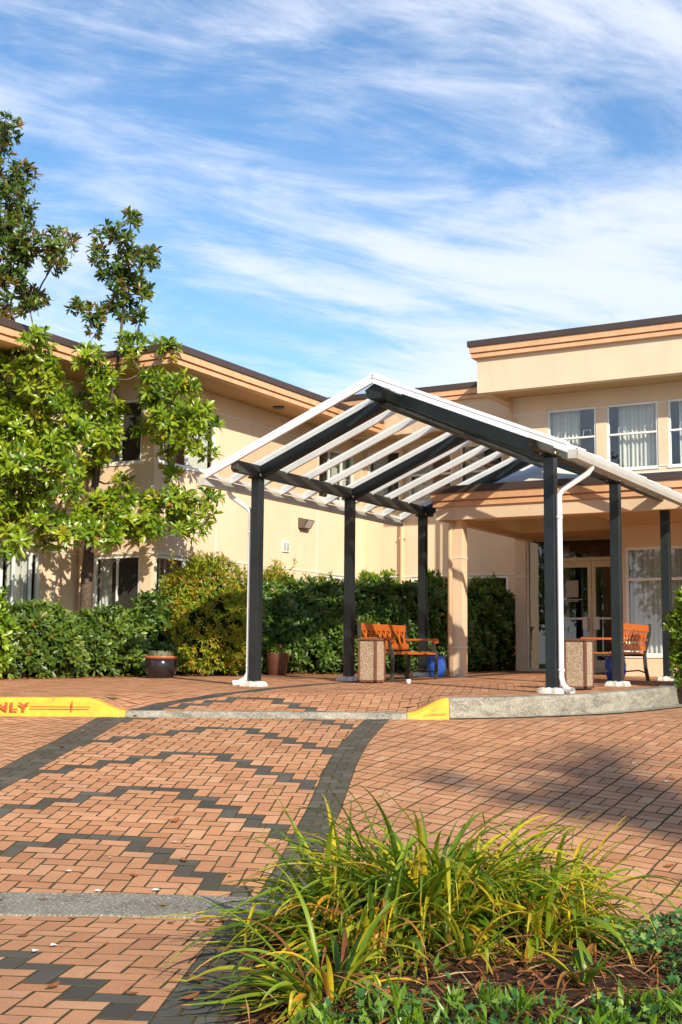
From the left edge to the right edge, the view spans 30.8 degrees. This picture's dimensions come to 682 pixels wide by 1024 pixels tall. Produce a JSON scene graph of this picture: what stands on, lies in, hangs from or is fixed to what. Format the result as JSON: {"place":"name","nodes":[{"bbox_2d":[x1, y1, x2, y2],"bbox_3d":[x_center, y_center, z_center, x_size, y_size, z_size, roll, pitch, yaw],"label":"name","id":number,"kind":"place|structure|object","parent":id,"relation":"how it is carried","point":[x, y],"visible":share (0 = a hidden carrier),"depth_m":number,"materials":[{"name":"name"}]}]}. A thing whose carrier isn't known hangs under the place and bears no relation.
{"place":"outdoors","nodes":[
{"label":"outdoors","id":0,"kind":"place"},
{"bbox_2d":[0,669,671,711],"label":"entrance plaza","id":1,"kind":"structure","parent":0,"point":[274,689],"depth_m":15.20,"materials":[{"name":"brick"},{"name":"brown brick"}]},
{"bbox_2d":[0,317,383,611],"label":"building wing","id":2,"kind":"structure","parent":1,"relation":"on","point":[251,406],"depth_m":22.41,"materials":[{"name":"beige paint"}]},
{"bbox_2d":[0,548,39,604],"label":"window","id":3,"kind":"structure","parent":2,"relation":"in","point":[15,575],"depth_m":21.05,"materials":[{"name":"white glass"}]},
{"bbox_2d":[3,383,40,453],"bbox_3d":[-6.079,-1.555,20.718,0.920,1.390,2.490,-3,-8,29],"label":"window","id":4,"kind":"structure","parent":2,"relation":"in","point":[3,383],"depth_m":21.11,"materials":[{"name":"black glass"}]},
{"bbox_2d":[93,555,174,608],"bbox_3d":[-3.729,1.418,22.064,1.210,1.430,0.920,-3,-8,29],"label":"window","id":5,"kind":"structure","parent":2,"relation":"in","point":[102,577],"depth_m":22.00,"materials":[{"name":"white plastic"}]},
{"bbox_2d":[98,399,176,466],"bbox_3d":[-3.719,-1.343,22.388,1.180,1.390,0.920,-3,-8,29],"label":"window","id":6,"kind":"structure","parent":2,"relation":"in","point":[112,463],"depth_m":21.96,"materials":[{"name":"glass"}]},
{"bbox_2d":[111,555,210,611],"bbox_3d":[-3.165,1.459,22.380,0.920,1.430,1.890,-3,-8,29],"label":"window","id":7,"kind":"structure","parent":2,"relation":"in","point":[128,567],"depth_m":21.67,"materials":[{"name":"black plastic"}]},
{"bbox_2d":[115,401,216,475],"bbox_3d":[-3.142,-1.303,22.697,0.920,1.390,1.890,-3,-8,29],"label":"window","id":8,"kind":"structure","parent":2,"relation":"in","point":[130,451],"depth_m":22.03,"materials":[{"name":"black glass"}]},
{"bbox_2d":[318,574,343,581],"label":"window","id":9,"kind":"structure","parent":2,"relation":"in","point":[336,577],"depth_m":27.07,"materials":[{"name":"white plastic"}]},
{"bbox_2d":[318,449,353,503],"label":"window","id":10,"kind":"structure","parent":2,"relation":"in","point":[330,454],"depth_m":27.74,"materials":[{"name":"glass"}]},
{"bbox_2d":[0,670,477,679],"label":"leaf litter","id":11,"kind":"object","parent":1,"relation":"on","point":[85,677],"visible":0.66,"depth_m":19.99,"materials":[{"name":"brown plant"}]},
{"bbox_2d":[197,373,681,693],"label":"canopy","id":12,"kind":"object","parent":1,"relation":"on","point":[461,426],"visible":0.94,"depth_m":16.55,"materials":[{"name":"paint"}]},
{"bbox_2d":[328,381,569,667],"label":"building wing","id":13,"kind":"structure","parent":1,"relation":"on","point":[388,547],"depth_m":27.20,"materials":[{"name":"beige paint"}]},
{"bbox_2d":[368,450,399,499],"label":"window","id":14,"kind":"structure","parent":13,"relation":"in","point":[395,455],"depth_m":28.28,"materials":[{"name":"black glass"}]},
{"bbox_2d":[409,449,451,503],"bbox_3d":[2.183,-0.756,27.777,1.220,1.470,0.920,-3,-8,29],"label":"window","id":15,"kind":"structure","parent":13,"relation":"in","point":[448,458],"depth_m":27.69,"materials":[{"name":"grey glass"}]},
{"bbox_2d":[412,575,507,590],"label":"window","id":16,"kind":"structure","parent":13,"relation":"in","point":[504,579],"depth_m":27.23,"materials":[{"name":"white plastic"}]},
{"bbox_2d":[460,444,502,482],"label":"window","id":17,"kind":"structure","parent":13,"relation":"in","point":[469,447],"depth_m":27.16,"materials":[{"name":"black glass"}]},
{"bbox_2d":[429,314,681,676],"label":"building wing","id":18,"kind":"structure","parent":1,"relation":"on","point":[611,392],"depth_m":23.14,"materials":[{"name":"beige paint"}]},
{"bbox_2d":[547,407,595,454],"bbox_3d":[4.672,-1.310,24.350,1.140,1.510,0.920,-3,-8,29],"label":"window","id":19,"kind":"structure","parent":18,"relation":"in","point":[577,426],"depth_m":24.30,"materials":[{"name":"grey glass"}]},
{"bbox_2d":[563,561,592,637],"bbox_3d":[4.431,1.969,23.687,0.737,2.050,0.115,-3,-8,29],"label":"door","id":20,"kind":"structure","parent":18,"relation":"in","point":[587,621],"depth_m":23.60,"materials":[{"name":"beige glass"}]},
{"bbox_2d":[591,560,610,669],"bbox_3d":[5.078,1.933,23.324,0.737,2.050,0.115,-3,-8,29],"label":"door","id":21,"kind":"structure","parent":18,"relation":"in","point":[598,664],"depth_m":23.48,"materials":[{"name":"beige glass"}]},
{"bbox_2d":[607,401,659,469],"bbox_3d":[5.709,-1.368,23.768,1.140,1.510,0.920,-3,-8,29],"label":"window","id":22,"kind":"structure","parent":18,"relation":"in","point":[632,428],"depth_m":23.57,"materials":[{"name":"grey glass"}]},
{"bbox_2d":[625,546,681,657],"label":"window","id":23,"kind":"structure","parent":18,"relation":"in","point":[642,564],"depth_m":21.04,"materials":[{"name":"grey glass"}]},
{"bbox_2d":[668,399,681,467],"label":"window","id":24,"kind":"structure","parent":18,"relation":"in","point":[674,405],"depth_m":23.60,"materials":[{"name":"white plastic"}]},
{"bbox_2d":[564,638,594,689],"bbox_3d":[2.927,1.876,15.271,0.314,0.628,0.314,-3,-8,29],"label":"litter bin","id":25,"kind":"object","parent":1,"relation":"on","point":[579,663],"visible":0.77,"depth_m":15.16,"materials":[{"name":"stone"}]},
{"bbox_2d":[605,657,625,680],"bbox_3d":[4.147,2.369,18.728,0.324,0.355,0.324,-3,-8,29],"label":"blue pot","id":26,"kind":"object","parent":1,"relation":"on","point":[608,663],"visible":0.45,"depth_m":18.64,"materials":[{"name":"ceramic"}]},
{"bbox_2d":[0,670,681,1023],"bbox_3d":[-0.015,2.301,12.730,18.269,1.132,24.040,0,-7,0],"label":"brick paving","id":27,"kind":"structure","parent":0,"point":[120,1009],"depth_m":9.28,"materials":[{"name":"brown brick"}]},
{"bbox_2d":[46,981,59,986],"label":"fallen leaf","id":28,"kind":"object","parent":27,"relation":"on","point":[54,984],"visible":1,"depth_m":5.05,"materials":[{"name":"orange plant"}]},
{"bbox_2d":[0,697,127,717],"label":"painted kerb","id":29,"kind":"structure","parent":27,"relation":"on","point":[58,706],"depth_m":12.75,"materials":[{"name":"yellow paint"}]},
{"bbox_2d":[144,650,177,678],"bbox_3d":[-2.841,2.403,19.569,0.536,0.440,0.536,-3,-8,29],"label":"glazed pot","id":30,"kind":"object","parent":27,"relation":"on","point":[161,664],"visible":0.98,"depth_m":19.37,"materials":[{"name":"ceramic"}]},
{"bbox_2d":[181,992,198,998],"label":"fallen leaf","id":31,"kind":"object","parent":27,"relation":"on","point":[193,995],"visible":1,"depth_m":4.87,"materials":[{"name":"orange plant"}]},
{"bbox_2d":[189,974,206,980],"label":"fallen leaf","id":32,"kind":"object","parent":27,"relation":"on","point":[198,978],"visible":0.92,"depth_m":5.15,"materials":[{"name":"orange plant"}]},
{"bbox_2d":[196,917,210,919],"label":"fallen leaf","id":33,"kind":"object","parent":27,"relation":"on","point":[203,918],"visible":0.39,"depth_m":6.46,"materials":[{"name":"orange plant"}]},
{"bbox_2d":[196,985,218,991],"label":"fallen leaf","id":34,"kind":"object","parent":27,"relation":"on","point":[209,989],"visible":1,"depth_m":4.98,"materials":[{"name":"brown plant"}]},
{"bbox_2d":[126,710,406,719],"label":"flush kerb","id":35,"kind":"structure","parent":27,"relation":"on","point":[267,714],"depth_m":12.76,"materials":[{"name":"concrete"}]},
{"bbox_2d":[265,642,289,675],"bbox_3d":[-1.075,2.503,21.193,0.448,0.577,0.452,5,-8,-37],"label":"brown pot","id":36,"kind":"object","parent":27,"relation":"on","point":[277,658],"visible":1,"depth_m":21.02,"materials":[{"name":"ceramic"}]},
{"bbox_2d":[0,892,676,939],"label":"concrete ring","id":37,"kind":"object","parent":27,"relation":"on","point":[99,905],"visible":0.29,"depth_m":6.83,"materials":[{"name":"grey concrete"}]},
{"bbox_2d":[357,638,386,683],"bbox_3d":[0.432,2.100,17.493,0.314,0.628,0.314,-3,-8,29],"label":"litter bin","id":38,"kind":"object","parent":27,"relation":"on","point":[371,659],"visible":1,"depth_m":17.39,"materials":[{"name":"stone"}]},
{"bbox_2d":[357,622,438,681],"bbox_3d":[0.866,2.103,18.576,0.607,0.875,1.546,-3,-8,29],"label":"park bench","id":39,"kind":"object","parent":27,"relation":"on","point":[390,646],"visible":0.72,"depth_m":18.85,"materials":[{"name":"orange wood"}]},
{"bbox_2d":[406,697,448,719],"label":"painted kerb","id":40,"kind":"structure","parent":27,"relation":"on","point":[437,709],"depth_m":12.76,"materials":[{"name":"yellow paint"}]},
{"bbox_2d":[426,656,445,677],"bbox_3d":[1.552,2.515,20.184,0.324,0.355,0.324,-3,-8,29],"label":"blue pot","id":41,"kind":"object","parent":27,"relation":"on","point":[441,665],"visible":0.71,"depth_m":20.07,"materials":[{"name":"ceramic"}]},
{"bbox_2d":[238,921,681,1023],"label":"flower bed","id":42,"kind":"object","parent":27,"relation":"on","point":[510,972],"visible":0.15,"depth_m":4.79,"materials":[{"name":"brown soil"}]},
{"bbox_2d":[158,859,441,1023],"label":"daylily","id":43,"kind":"object","parent":42,"relation":"on","point":[354,961],"visible":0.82,"depth_m":4.65,"materials":[{"name":"green plant"}]},
{"bbox_2d":[117,759,498,970],"bbox_3d":[-0.126,1.564,5.764,1.656,0.847,1.679,3,-7,-23],"label":"daylily","id":44,"kind":"object","parent":42,"relation":"on","point":[282,884],"visible":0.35,"depth_m":5.64,"materials":[{"name":"green plant"}]},
{"bbox_2d":[249,816,509,986],"bbox_3d":[0.076,1.607,5.327,1.167,0.582,1.281,-3,-8,29],"label":"daylily","id":45,"kind":"object","parent":42,"relation":"on","point":[414,940],"visible":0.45,"depth_m":5.21,"materials":[{"name":"green plant"}]},
{"bbox_2d":[210,754,651,980],"bbox_3d":[0.376,1.528,5.665,2.072,0.814,1.988,-3,-8,29],"label":"daylily","id":46,"kind":"object","parent":42,"relation":"on","point":[437,884],"visible":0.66,"depth_m":5.51,"materials":[{"name":"green plant"}]},
{"bbox_2d":[207,909,681,1023],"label":"ground cover plants","id":47,"kind":"object","parent":42,"relation":"on","point":[530,989],"visible":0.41,"depth_m":4.68,"materials":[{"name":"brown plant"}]},
{"bbox_2d":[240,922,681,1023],"bbox_3d":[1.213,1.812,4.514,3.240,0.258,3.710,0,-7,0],"label":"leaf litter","id":48,"kind":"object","parent":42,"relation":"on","point":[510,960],"visible":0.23,"depth_m":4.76,"materials":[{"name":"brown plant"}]},
{"bbox_2d":[265,934,681,1023],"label":"weeds","id":49,"kind":"object","parent":42,"relation":"on","point":[674,1004],"visible":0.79,"depth_m":4.16,"materials":[{"name":"green plant"}]},
{"bbox_2d":[391,900,561,986],"bbox_3d":[0.485,1.686,5.016,0.677,0.286,0.689,-3,-8,29],"label":"daylily","id":50,"kind":"object","parent":42,"relation":"on","point":[469,949],"visible":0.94,"depth_m":4.99,"materials":[{"name":"green plant"}]},
{"bbox_2d":[281,907,681,1023],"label":"ground cover","id":51,"kind":"object","parent":42,"relation":"on","point":[643,936],"visible":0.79,"depth_m":4.35,"materials":[{"name":"green plant"}]},
{"bbox_2d":[365,802,650,959],"bbox_3d":[0.768,1.645,5.734,1.476,0.612,1.581,-3,-8,29],"label":"daylily","id":52,"kind":"object","parent":42,"relation":"on","point":[531,898],"visible":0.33,"depth_m":5.49,"materials":[{"name":"green plant"}]},
{"bbox_2d":[418,803,681,958],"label":"daylily","id":53,"kind":"object","parent":42,"relation":"on","point":[580,882],"visible":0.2,"depth_m":5.69,"materials":[{"name":"green plant"}]},
{"bbox_2d":[442,855,662,968],"bbox_3d":[0.895,1.688,5.392,1.056,0.398,1.113,6,-8,-37],"label":"daylily","id":54,"kind":"object","parent":42,"relation":"on","point":[551,923],"visible":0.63,"depth_m":5.31,"materials":[{"name":"green plant"}]},
{"bbox_2d":[519,938,646,997],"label":"daylily","id":55,"kind":"object","parent":42,"relation":"on","point":[586,974],"visible":0.91,"depth_m":4.69,"materials":[{"name":"green plant"}]},
{"bbox_2d":[623,880,681,938],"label":"daylily","id":56,"kind":"object","parent":42,"relation":"on","point":[670,903],"visible":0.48,"depth_m":5.67,"materials":[{"name":"green plant"}]},
{"bbox_2d":[445,680,681,719],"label":"concrete kerb","id":57,"kind":"structure","parent":27,"relation":"on","point":[668,694],"depth_m":13.40,"materials":[{"name":"grey concrete"}]},
{"bbox_2d":[450,703,681,717],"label":"gutter strip","id":58,"kind":"object","parent":27,"relation":"on","point":[655,708],"visible":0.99,"depth_m":13.84,"materials":[{"name":"concrete"}]},
{"bbox_2d":[580,623,650,680],"bbox_3d":[4.005,2.047,17.992,0.607,0.875,1.546,-3,-8,29],"label":"park bench","id":59,"kind":"object","parent":27,"relation":"on","point":[637,637],"visible":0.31,"depth_m":18.10,"materials":[{"name":"orange wood"}]},
{"bbox_2d":[662,585,681,687],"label":"clipped shrub","id":60,"kind":"object","parent":27,"relation":"on","point":[673,621],"visible":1,"depth_m":16.10,"materials":[{"name":"green plant"}]},
{"bbox_2d":[0,0,681,397],"label":"sky","id":61,"kind":"structure","parent":0,"point":[334,194],"materials":[{"name":"blue"}]},
{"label":"planting soil","id":62,"kind":"structure","parent":0,"visible":0},
{"bbox_2d":[0,586,20,677],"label":"bright shrub","id":63,"kind":"object","parent":62,"relation":"on","point":[6,657],"visible":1,"depth_m":18.52,"materials":[{"name":"green plant"}]},
{"bbox_2d":[0,109,96,561],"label":"magnolia tree","id":64,"kind":"object","parent":62,"relation":"on","point":[56,447],"visible":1,"depth_m":19.73,"materials":[{"name":"green plant"}]},
{"bbox_2d":[0,598,154,679],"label":"hedge","id":65,"kind":"object","parent":62,"relation":"on","point":[49,639],"visible":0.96,"depth_m":19.46,"materials":[{"name":"green plant"}]},
{"bbox_2d":[60,205,225,611],"bbox_3d":[-3.355,-1.157,20.697,2.887,7.855,2.357,1,-7,-2],"label":"magnolia tree","id":66,"kind":"object","parent":62,"relation":"on","point":[165,418],"visible":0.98,"depth_m":20.67,"materials":[{"name":"green plant"}]},
{"bbox_2d":[153,548,265,675],"bbox_3d":[-2.256,1.683,20.822,2.107,2.181,1.843,-3,-8,29],"label":"pieris shrub","id":67,"kind":"object","parent":62,"relation":"on","point":[211,606],"visible":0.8,"depth_m":20.39,"materials":[{"name":"green plant"}]},
{"bbox_2d":[129,572,398,675],"bbox_3d":[-1.325,2.002,21.733,4.942,1.919,1.570,4,-7,-27],"label":"hedge","id":68,"kind":"object","parent":62,"relation":"on","point":[315,641],"visible":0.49,"depth_m":21.62,"materials":[{"name":"green plant"}]},
{"bbox_2d":[263,558,299,663],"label":"pieris shrub","id":69,"kind":"object","parent":62,"relation":"on","point":[269,574],"visible":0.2,"depth_m":22.02,"materials":[{"name":"green plant"}]},
{"bbox_2d":[302,571,343,596],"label":"pieris shrub","id":70,"kind":"object","parent":62,"relation":"on","point":[320,574],"depth_m":23.28,"materials":[{"name":"green plant"}]},
{"bbox_2d":[355,568,401,585],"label":"bright shrub","id":71,"kind":"object","parent":62,"relation":"on","point":[367,575],"visible":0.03,"depth_m":24.16,"materials":[{"name":"green plant"}]},
{"bbox_2d":[414,568,447,588],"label":"bright shrub","id":72,"kind":"object","parent":62,"relation":"on","point":[436,581],"visible":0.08,"depth_m":24.48,"materials":[{"name":"green plant"}]},
{"bbox_2d":[373,575,515,672],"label":"hedge","id":73,"kind":"object","parent":62,"relation":"on","point":[489,632],"visible":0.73,"depth_m":23.34,"materials":[{"name":"green plant"}]},
{"bbox_2d":[468,571,506,660],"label":"bright shrub","id":74,"kind":"object","parent":62,"relation":"on","point":[482,582],"visible":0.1,"depth_m":25.05,"materials":[{"name":"green plant"}]}
]}

